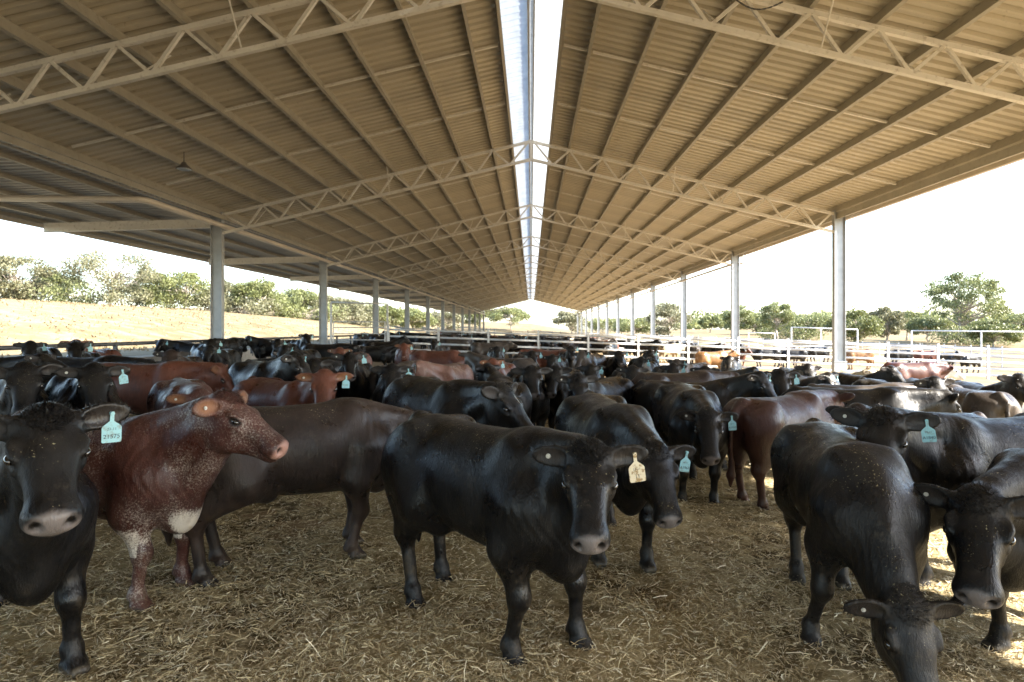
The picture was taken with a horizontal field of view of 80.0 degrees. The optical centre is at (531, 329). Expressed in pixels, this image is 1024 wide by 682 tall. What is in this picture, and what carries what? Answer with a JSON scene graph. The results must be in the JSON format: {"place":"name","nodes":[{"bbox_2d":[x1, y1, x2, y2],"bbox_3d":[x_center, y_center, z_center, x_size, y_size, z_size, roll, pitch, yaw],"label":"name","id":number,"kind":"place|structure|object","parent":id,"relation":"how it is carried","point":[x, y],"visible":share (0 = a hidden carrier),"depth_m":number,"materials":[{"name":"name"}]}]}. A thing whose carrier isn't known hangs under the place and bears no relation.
{"place":"outdoors","nodes":[
{"label":"outdoors","id":0,"kind":"place"},
{"bbox_2d":[0,298,1023,371],"bbox_3d":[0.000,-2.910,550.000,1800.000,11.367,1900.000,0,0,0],"label":"ground","id":1,"kind":"structure","parent":0,"point":[244,328],"depth_m":60.07,"materials":[{"name":"yellow plant"}]},
{"bbox_2d":[0,252,57,299],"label":"gum tree","id":2,"kind":"object","parent":1,"relation":"on","point":[32,282],"visible":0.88,"depth_m":94.63,"materials":[{"name":"green plant"}]},
{"bbox_2d":[0,280,87,301],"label":"scrub","id":3,"kind":"object","parent":1,"relation":"on","point":[35,297],"visible":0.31,"depth_m":95.27,"materials":[{"name":"green plant"}]},
{"bbox_2d":[26,281,121,304],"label":"scrub","id":4,"kind":"object","parent":1,"relation":"on","point":[59,291],"visible":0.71,"depth_m":95.80,"materials":[{"name":"green plant"}]},
{"bbox_2d":[45,245,169,304],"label":"gum tree","id":5,"kind":"object","parent":1,"relation":"on","point":[111,279],"visible":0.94,"depth_m":98.31,"materials":[{"name":"green plant"}]},
{"bbox_2d":[88,284,176,307],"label":"scrub","id":6,"kind":"object","parent":1,"relation":"on","point":[140,297],"visible":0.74,"depth_m":97.57,"materials":[{"name":"green plant"}]},
{"bbox_2d":[130,287,202,308],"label":"scrub","id":7,"kind":"object","parent":1,"relation":"on","point":[167,301],"visible":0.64,"depth_m":100.71,"materials":[{"name":"green plant"}]},
{"bbox_2d":[142,267,209,308],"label":"gum tree","id":8,"kind":"object","parent":1,"relation":"on","point":[184,279],"visible":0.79,"depth_m":101.82,"materials":[{"name":"green plant"}]},
{"bbox_2d":[176,288,240,311],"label":"scrub","id":9,"kind":"object","parent":1,"relation":"on","point":[207,300],"visible":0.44,"depth_m":103.80,"materials":[{"name":"green plant"}]},
{"bbox_2d":[0,332,482,361],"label":"feed bunk","id":10,"kind":"object","parent":1,"relation":"on","point":[249,354],"visible":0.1,"depth_m":18.11,"materials":[{"name":"concrete"}]},
{"bbox_2d":[200,293,282,316],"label":"scrub","id":11,"kind":"object","parent":1,"relation":"on","point":[264,302],"visible":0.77,"depth_m":104.26,"materials":[{"name":"green plant"}]},
{"bbox_2d":[230,275,286,314],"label":"gum tree","id":12,"kind":"object","parent":1,"relation":"on","point":[257,289],"visible":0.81,"depth_m":105.66,"materials":[{"name":"green plant"}]},
{"bbox_2d":[247,297,311,318],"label":"scrub","id":13,"kind":"object","parent":1,"relation":"on","point":[291,309],"visible":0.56,"depth_m":108.25,"materials":[{"name":"green plant"}]},
{"bbox_2d":[272,286,318,314],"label":"gum tree","id":14,"kind":"object","parent":1,"relation":"on","point":[300,295],"visible":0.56,"depth_m":115.05,"materials":[{"name":"green plant"}]},
{"bbox_2d":[272,301,350,320],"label":"scrub","id":15,"kind":"object","parent":1,"relation":"on","point":[315,316],"visible":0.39,"depth_m":113.74,"materials":[{"name":"green plant"}]},
{"bbox_2d":[302,304,371,324],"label":"scrub","id":16,"kind":"object","parent":1,"relation":"on","point":[357,315],"visible":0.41,"depth_m":117.39,"materials":[{"name":"green plant"}]},
{"bbox_2d":[332,297,372,322],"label":"gum tree","id":17,"kind":"object","parent":1,"relation":"on","point":[356,307],"visible":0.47,"depth_m":121.82,"materials":[{"name":"green plant"}]},
{"bbox_2d":[364,304,404,328],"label":"gum tree","id":18,"kind":"object","parent":1,"relation":"on","point":[397,313],"visible":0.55,"depth_m":127.49,"materials":[{"name":"green plant"}]},
{"bbox_2d":[399,306,437,327],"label":"gum tree","id":19,"kind":"object","parent":1,"relation":"on","point":[417,314],"visible":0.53,"depth_m":147.98,"materials":[{"name":"green plant"}]},
{"bbox_2d":[430,310,460,329],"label":"gum tree","id":20,"kind":"object","parent":1,"relation":"on","point":[448,317],"visible":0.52,"depth_m":163.87,"materials":[{"name":"green plant"}]},
{"bbox_2d":[488,306,530,329],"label":"gum tree","id":21,"kind":"object","parent":1,"relation":"on","point":[520,314],"visible":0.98,"depth_m":176.54,"materials":[{"name":"green plant"}]},
{"bbox_2d":[0,0,1023,372],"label":"cattle shed","id":22,"kind":"structure","parent":1,"relation":"on","point":[468,156],"depth_m":15.33,"materials":[{"name":"metal"}]},
{"bbox_2d":[551,310,588,332],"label":"gum tree","id":23,"kind":"object","parent":1,"relation":"on","point":[569,320],"visible":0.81,"depth_m":177.46,"materials":[{"name":"green plant"}]},
{"bbox_2d":[610,316,657,334],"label":"gum tree","id":24,"kind":"object","parent":1,"relation":"on","point":[640,325],"visible":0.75,"depth_m":148.47,"materials":[{"name":"green plant"}]},
{"bbox_2d":[644,300,693,341],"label":"gum tree","id":25,"kind":"object","parent":1,"relation":"on","point":[666,311],"visible":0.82,"depth_m":110.32,"materials":[{"name":"green plant"}]},
{"bbox_2d":[697,315,725,332],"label":"gum tree","id":26,"kind":"object","parent":1,"relation":"on","point":[705,321],"visible":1,"depth_m":168.18,"materials":[{"name":"green plant"}]},
{"bbox_2d":[722,304,755,329],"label":"gum tree","id":27,"kind":"object","parent":1,"relation":"on","point":[745,313],"visible":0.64,"depth_m":116.99,"materials":[{"name":"green plant"}]},
{"bbox_2d":[757,301,796,338],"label":"gum tree","id":28,"kind":"object","parent":1,"relation":"on","point":[784,317],"visible":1,"depth_m":111.33,"materials":[{"name":"green plant"}]},
{"bbox_2d":[755,321,828,339],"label":"scrub","id":29,"kind":"object","parent":1,"relation":"on","point":[799,332],"visible":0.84,"depth_m":113.53,"materials":[{"name":"green plant"}]},
{"bbox_2d":[786,312,831,335],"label":"gum tree","id":30,"kind":"object","parent":1,"relation":"on","point":[817,320],"visible":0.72,"depth_m":114.00,"materials":[{"name":"green plant"}]},
{"bbox_2d":[671,308,1023,328],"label":"wood","id":31,"kind":"object","parent":1,"relation":"on","point":[694,324],"visible":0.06,"depth_m":247.21,"materials":[{"name":"green plant"}]},
{"bbox_2d":[820,305,885,343],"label":"gum tree","id":32,"kind":"object","parent":1,"relation":"on","point":[868,325],"visible":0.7,"depth_m":86.34,"materials":[{"name":"green plant"}]},
{"bbox_2d":[864,306,908,344],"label":"gum tree","id":33,"kind":"object","parent":1,"relation":"on","point":[895,323],"visible":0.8,"depth_m":90.81,"materials":[{"name":"green plant"}]},
{"bbox_2d":[905,314,958,341],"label":"gum tree","id":34,"kind":"object","parent":1,"relation":"on","point":[925,322],"visible":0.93,"depth_m":102.77,"materials":[{"name":"green plant"}]},
{"bbox_2d":[918,270,1012,343],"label":"gum tree","id":35,"kind":"object","parent":1,"relation":"on","point":[959,304],"visible":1,"depth_m":94.22,"materials":[{"name":"green plant"}]},
{"bbox_2d":[926,323,1016,345],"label":"scrub","id":36,"kind":"object","parent":1,"relation":"on","point":[959,336],"visible":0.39,"depth_m":92.67,"materials":[{"name":"green plant"}]},
{"bbox_2d":[963,318,1023,346],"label":"gum tree","id":37,"kind":"object","parent":1,"relation":"on","point":[993,325],"visible":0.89,"depth_m":82.80,"materials":[{"name":"green plant"}]},
{"bbox_2d":[0,160,1023,328],"label":"sky","id":38,"kind":"structure","parent":0,"point":[976,223],"materials":[{"name":"white"}]},
{"bbox_2d":[241,344,1023,658],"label":"pen floor","id":39,"kind":"structure","parent":0,"point":[983,380],"depth_m":29.29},
{"bbox_2d":[153,339,218,354],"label":"cow","id":40,"kind":"object","parent":39,"relation":"on","point":[164,345],"visible":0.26,"depth_m":17.01},
{"bbox_2d":[214,337,249,361],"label":"cow","id":41,"kind":"object","parent":39,"relation":"on","point":[238,344],"visible":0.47,"depth_m":19.40},
{"bbox_2d":[245,335,293,358],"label":"cow","id":42,"kind":"object","parent":39,"relation":"on","point":[261,348],"visible":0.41,"depth_m":20.74},
{"bbox_2d":[301,343,362,357],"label":"cow","id":43,"kind":"object","parent":39,"relation":"on","point":[321,349],"visible":0.23,"depth_m":17.32},
{"bbox_2d":[330,301,388,343],"bbox_3d":[-8.375,0.111,29.700,2.830,2.951,0.080,0,0,0],"label":"gate frame","id":44,"kind":"object","parent":39,"relation":"on","point":[387,313],"visible":0.81,"depth_m":29.66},
{"bbox_2d":[333,321,385,343],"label":"yard gate","id":45,"kind":"structure","parent":44,"relation":"attached to","point":[384,333],"depth_m":29.68,"materials":[{"name":"metal"}]},
{"bbox_2d":[360,344,397,364],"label":"cow","id":46,"kind":"object","parent":39,"relation":"on","point":[384,354],"visible":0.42,"depth_m":20.37},
{"bbox_2d":[362,335,412,362],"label":"cow","id":47,"kind":"object","parent":39,"relation":"on","point":[403,339],"visible":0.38,"depth_m":22.41},
{"bbox_2d":[394,343,413,363],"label":"cow","id":48,"kind":"object","parent":39,"relation":"on","point":[403,351],"visible":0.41,"depth_m":15.99},
{"bbox_2d":[409,350,464,363],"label":"cow","id":49,"kind":"object","parent":39,"relation":"on","point":[445,357],"visible":0.27,"depth_m":14.98},
{"bbox_2d":[434,335,470,350],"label":"cow","id":50,"kind":"object","parent":39,"relation":"on","point":[457,341],"visible":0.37,"depth_m":31.07},
{"bbox_2d":[470,340,517,355],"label":"cow","id":51,"kind":"object","parent":39,"relation":"on","point":[480,348],"visible":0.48,"depth_m":24.83},
{"bbox_2d":[0,414,1023,681],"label":"straw","id":52,"kind":"object","parent":39,"relation":"on","point":[632,606],"visible":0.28,"depth_m":3.44,"materials":[{"name":"plant"}]},
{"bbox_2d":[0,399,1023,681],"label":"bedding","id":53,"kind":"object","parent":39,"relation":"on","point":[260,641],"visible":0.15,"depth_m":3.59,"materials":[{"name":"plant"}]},
{"bbox_2d":[0,359,63,414],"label":"cow","id":54,"kind":"object","parent":53,"relation":"on","point":[21,383],"visible":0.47,"depth_m":4.90},
{"bbox_2d":[0,352,66,384],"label":"cow","id":55,"kind":"object","parent":53,"relation":"on","point":[40,359],"visible":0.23,"depth_m":7.14},
{"bbox_2d":[13,340,62,356],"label":"cow","id":56,"kind":"object","parent":53,"relation":"on","point":[30,347],"visible":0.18,"depth_m":10.59},
{"bbox_2d":[0,395,136,678],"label":"cow","id":57,"kind":"object","parent":53,"relation":"on","point":[49,502],"visible":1,"depth_m":2.47},
{"bbox_2d":[57,341,100,357],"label":"cow","id":58,"kind":"object","parent":53,"relation":"on","point":[76,349],"visible":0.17,"depth_m":9.16},
{"bbox_2d":[45,361,129,409],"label":"cow","id":59,"kind":"object","parent":53,"relation":"on","point":[90,382],"visible":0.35,"depth_m":5.20},
{"bbox_2d":[43,355,161,388],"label":"cow","id":60,"kind":"object","parent":53,"relation":"on","point":[73,361],"visible":0.13,"depth_m":8.16},
{"bbox_2d":[14,387,288,612],"bbox_3d":[-2.392,0.962,3.656,2.034,1.280,0.636,0,0,12],"label":"cow","id":61,"kind":"object","parent":53,"relation":"on","point":[148,473],"visible":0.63,"depth_m":3.44},
{"bbox_2d":[101,361,233,414],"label":"cow","id":62,"kind":"object","parent":53,"relation":"on","point":[143,379],"visible":0.28,"depth_m":7.23},
{"bbox_2d":[152,349,202,361],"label":"cow","id":63,"kind":"object","parent":53,"relation":"on","point":[170,355],"visible":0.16,"depth_m":9.39},
{"bbox_2d":[146,377,212,412],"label":"cow","id":64,"kind":"object","parent":53,"relation":"on","point":[175,391],"visible":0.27,"depth_m":5.51},
{"bbox_2d":[190,338,222,358],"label":"cow","id":65,"kind":"object","parent":53,"relation":"on","point":[194,351],"visible":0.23,"depth_m":14.43},
{"bbox_2d":[197,345,240,369],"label":"cow","id":66,"kind":"object","parent":53,"relation":"on","point":[219,354],"visible":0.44,"depth_m":12.35},
{"bbox_2d":[228,351,311,385],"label":"cow","id":67,"kind":"object","parent":53,"relation":"on","point":[291,365],"visible":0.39,"depth_m":7.32},
{"bbox_2d":[232,368,354,405],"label":"cow","id":68,"kind":"object","parent":53,"relation":"on","point":[320,385],"visible":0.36,"depth_m":6.08},
{"bbox_2d":[161,397,431,588],"bbox_3d":[-1.464,1.065,4.368,2.039,1.139,0.637,0,0,-33],"label":"cow","id":69,"kind":"object","parent":53,"relation":"on","point":[337,444],"visible":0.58,"depth_m":4.11},
{"bbox_2d":[275,345,320,357],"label":"cow","id":70,"kind":"object","parent":53,"relation":"on","point":[282,350],"visible":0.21,"depth_m":12.48},
{"bbox_2d":[306,357,336,398],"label":"cow","id":71,"kind":"object","parent":53,"relation":"on","point":[314,363],"visible":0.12,"depth_m":7.97},
{"bbox_2d":[331,351,372,399],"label":"cow","id":72,"kind":"object","parent":53,"relation":"on","point":[359,382],"visible":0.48,"depth_m":8.80},
{"bbox_2d":[370,361,415,402],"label":"cow","id":73,"kind":"object","parent":53,"relation":"on","point":[389,373],"visible":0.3,"depth_m":7.42},
{"bbox_2d":[411,360,473,380],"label":"cow","id":74,"kind":"object","parent":53,"relation":"on","point":[450,372],"visible":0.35,"depth_m":9.37},
{"bbox_2d":[382,374,533,427],"bbox_3d":[-0.747,1.042,5.813,0.710,1.234,2.054,0,0,-41],"label":"cow","id":75,"kind":"object","parent":53,"relation":"on","point":[498,404],"visible":0.49,"depth_m":5.46},
{"bbox_2d":[458,351,536,379],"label":"cow","id":76,"kind":"object","parent":53,"relation":"on","point":[472,360],"visible":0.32,"depth_m":13.00},
{"bbox_2d":[479,358,515,375],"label":"cow","id":77,"kind":"object","parent":53,"relation":"on","point":[505,368],"visible":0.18,"depth_m":10.73},
{"bbox_2d":[474,363,532,419],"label":"cow","id":78,"kind":"object","parent":53,"relation":"on","point":[489,372],"visible":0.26,"depth_m":7.69},
{"bbox_2d":[381,410,650,667],"bbox_3d":[-0.184,1.066,3.336,1.935,1.228,0.728,0,0,45],"label":"cow","id":79,"kind":"object","parent":53,"relation":"on","point":[522,503],"visible":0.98,"depth_m":2.99},
{"bbox_2d":[506,364,552,426],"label":"cow","id":80,"kind":"object","parent":53,"relation":"on","point":[531,377],"visible":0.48,"depth_m":8.04},
{"bbox_2d":[542,354,568,385],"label":"cow","id":81,"kind":"object","parent":53,"relation":"on","point":[553,359],"visible":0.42,"depth_m":13.61},
{"bbox_2d":[545,365,581,428],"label":"cow","id":82,"kind":"object","parent":53,"relation":"on","point":[556,393],"visible":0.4,"depth_m":8.43},
{"bbox_2d":[574,363,604,377],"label":"cow","id":83,"kind":"object","parent":53,"relation":"on","point":[590,369],"visible":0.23,"depth_m":9.97},
{"bbox_2d":[554,372,633,403],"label":"cow","id":84,"kind":"object","parent":53,"relation":"on","point":[578,383],"visible":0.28,"depth_m":7.36},
{"bbox_2d":[555,391,695,572],"bbox_3d":[0.633,1.123,4.565,0.689,1.170,2.057,0,0,-8],"label":"cow","id":85,"kind":"object","parent":53,"relation":"on","point":[652,500],"visible":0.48,"depth_m":4.12},
{"bbox_2d":[611,365,648,379],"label":"cow","id":86,"kind":"object","parent":53,"relation":"on","point":[630,372],"visible":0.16,"depth_m":9.36},
{"bbox_2d":[651,363,686,372],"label":"cow","id":87,"kind":"object","parent":53,"relation":"on","point":[672,368],"visible":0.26,"depth_m":10.44},
{"bbox_2d":[631,370,739,384],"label":"cow","id":88,"kind":"object","parent":53,"relation":"on","point":[701,375],"visible":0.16,"depth_m":8.56},
{"bbox_2d":[652,381,740,504],"bbox_3d":[1.648,1.167,6.176,0.657,1.153,2.005,0,0,3],"label":"cow","id":89,"kind":"object","parent":53,"relation":"on","point":[700,420],"visible":0.9,"depth_m":5.83},
{"bbox_2d":[630,369,776,470],"bbox_3d":[2.176,1.119,7.772,1.843,1.272,0.636,0,0,15],"label":"cow","id":90,"kind":"object","parent":53,"relation":"on","point":[757,383],"visible":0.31,"depth_m":7.55},
{"bbox_2d":[764,369,799,395],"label":"cow","id":91,"kind":"object","parent":53,"relation":"on","point":[781,380],"visible":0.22,"depth_m":7.93},
{"bbox_2d":[722,389,854,509],"bbox_3d":[2.729,1.210,6.374,2.050,1.125,0.658,0,0,-35],"label":"cow","id":92,"kind":"object","parent":53,"relation":"on","point":[762,423],"visible":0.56,"depth_m":5.82},
{"bbox_2d":[771,363,821,376],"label":"cow","id":93,"kind":"object","parent":53,"relation":"on","point":[807,369],"visible":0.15,"depth_m":10.79},
{"bbox_2d":[790,372,839,386],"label":"cow","id":94,"kind":"object","parent":53,"relation":"on","point":[824,378],"visible":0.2,"depth_m":9.05},
{"bbox_2d":[832,365,904,384],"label":"cow","id":95,"kind":"object","parent":53,"relation":"on","point":[890,373],"visible":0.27,"depth_m":10.38},
{"bbox_2d":[770,418,968,681],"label":"cow","id":96,"kind":"object","parent":53,"relation":"on","point":[845,496],"visible":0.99,"depth_m":3.10},
{"bbox_2d":[780,386,962,412],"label":"cow","id":97,"kind":"object","parent":53,"relation":"on","point":[929,400],"visible":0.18,"depth_m":6.89},
{"bbox_2d":[806,382,953,391],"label":"cow","id":98,"kind":"object","parent":53,"relation":"on","point":[901,384],"visible":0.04,"depth_m":7.68},
{"bbox_2d":[852,375,954,389],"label":"cow","id":99,"kind":"object","parent":53,"relation":"on","point":[935,382],"visible":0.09,"depth_m":7.67},
{"bbox_2d":[825,403,986,424],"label":"cow","id":100,"kind":"object","parent":53,"relation":"on","point":[861,407],"visible":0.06,"depth_m":5.26},
{"bbox_2d":[828,401,1023,609],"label":"cow","id":101,"kind":"object","parent":53,"relation":"on","point":[948,450],"visible":0.46,"depth_m":3.85},
{"bbox_2d":[913,448,1023,652],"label":"cow","id":102,"kind":"object","parent":53,"relation":"on","point":[983,525],"visible":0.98,"depth_m":2.93},
{"bbox_2d":[946,384,1021,417],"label":"cow","id":103,"kind":"object","parent":53,"relation":"on","point":[992,404],"visible":0.2,"depth_m":7.30},
{"bbox_2d":[954,371,1023,412],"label":"cow","id":104,"kind":"object","parent":53,"relation":"on","point":[1013,385],"visible":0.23,"depth_m":8.04},
{"bbox_2d":[517,349,566,367],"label":"cow","id":105,"kind":"object","parent":39,"relation":"on","point":[541,362],"visible":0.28,"depth_m":19.84},
{"bbox_2d":[559,345,578,368],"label":"cow","id":106,"kind":"object","parent":39,"relation":"on","point":[569,356],"visible":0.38,"depth_m":17.28},
{"bbox_2d":[573,351,606,377],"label":"cow","id":107,"kind":"object","parent":39,"relation":"on","point":[583,358],"visible":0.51,"depth_m":15.20},
{"bbox_2d":[605,350,628,376],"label":"cow","id":108,"kind":"object","parent":39,"relation":"on","point":[615,361],"visible":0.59,"depth_m":15.03},
{"bbox_2d":[434,327,831,353],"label":"rail fence","id":109,"kind":"object","parent":39,"relation":"on","point":[657,335],"visible":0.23,"depth_m":64.48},
{"bbox_2d":[403,327,955,365],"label":"rail fence","id":110,"kind":"object","parent":39,"relation":"on","point":[626,339],"visible":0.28,"depth_m":45.98,"materials":[{"name":"metal"}]},
{"bbox_2d":[387,325,1023,378],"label":"rail fence","id":111,"kind":"object","parent":39,"relation":"on","point":[888,358],"visible":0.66,"depth_m":29.68,"materials":[{"name":"metal"}]},
{"bbox_2d":[695,350,739,368],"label":"cow","id":112,"kind":"object","parent":39,"relation":"on","point":[712,358],"visible":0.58,"depth_m":24.82},
{"bbox_2d":[750,349,780,367],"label":"cow","id":113,"kind":"object","parent":39,"relation":"on","point":[764,351],"visible":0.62,"depth_m":33.17},
{"bbox_2d":[846,348,873,369],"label":"cow","id":114,"kind":"object","parent":39,"relation":"on","point":[857,354],"visible":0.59,"depth_m":34.18},
{"bbox_2d":[882,362,964,380],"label":"cow","id":115,"kind":"object","parent":39,"relation":"on","point":[920,370],"visible":0.52,"depth_m":16.81},
{"bbox_2d":[846,341,1022,368],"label":"rail fence","id":116,"kind":"object","parent":39,"relation":"on","point":[970,351],"visible":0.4,"depth_m":44.22,"materials":[{"name":"metal"}]},
{"bbox_2d":[951,351,981,372],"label":"cow","id":117,"kind":"object","parent":39,"relation":"on","point":[970,358],"visible":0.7,"depth_m":34.75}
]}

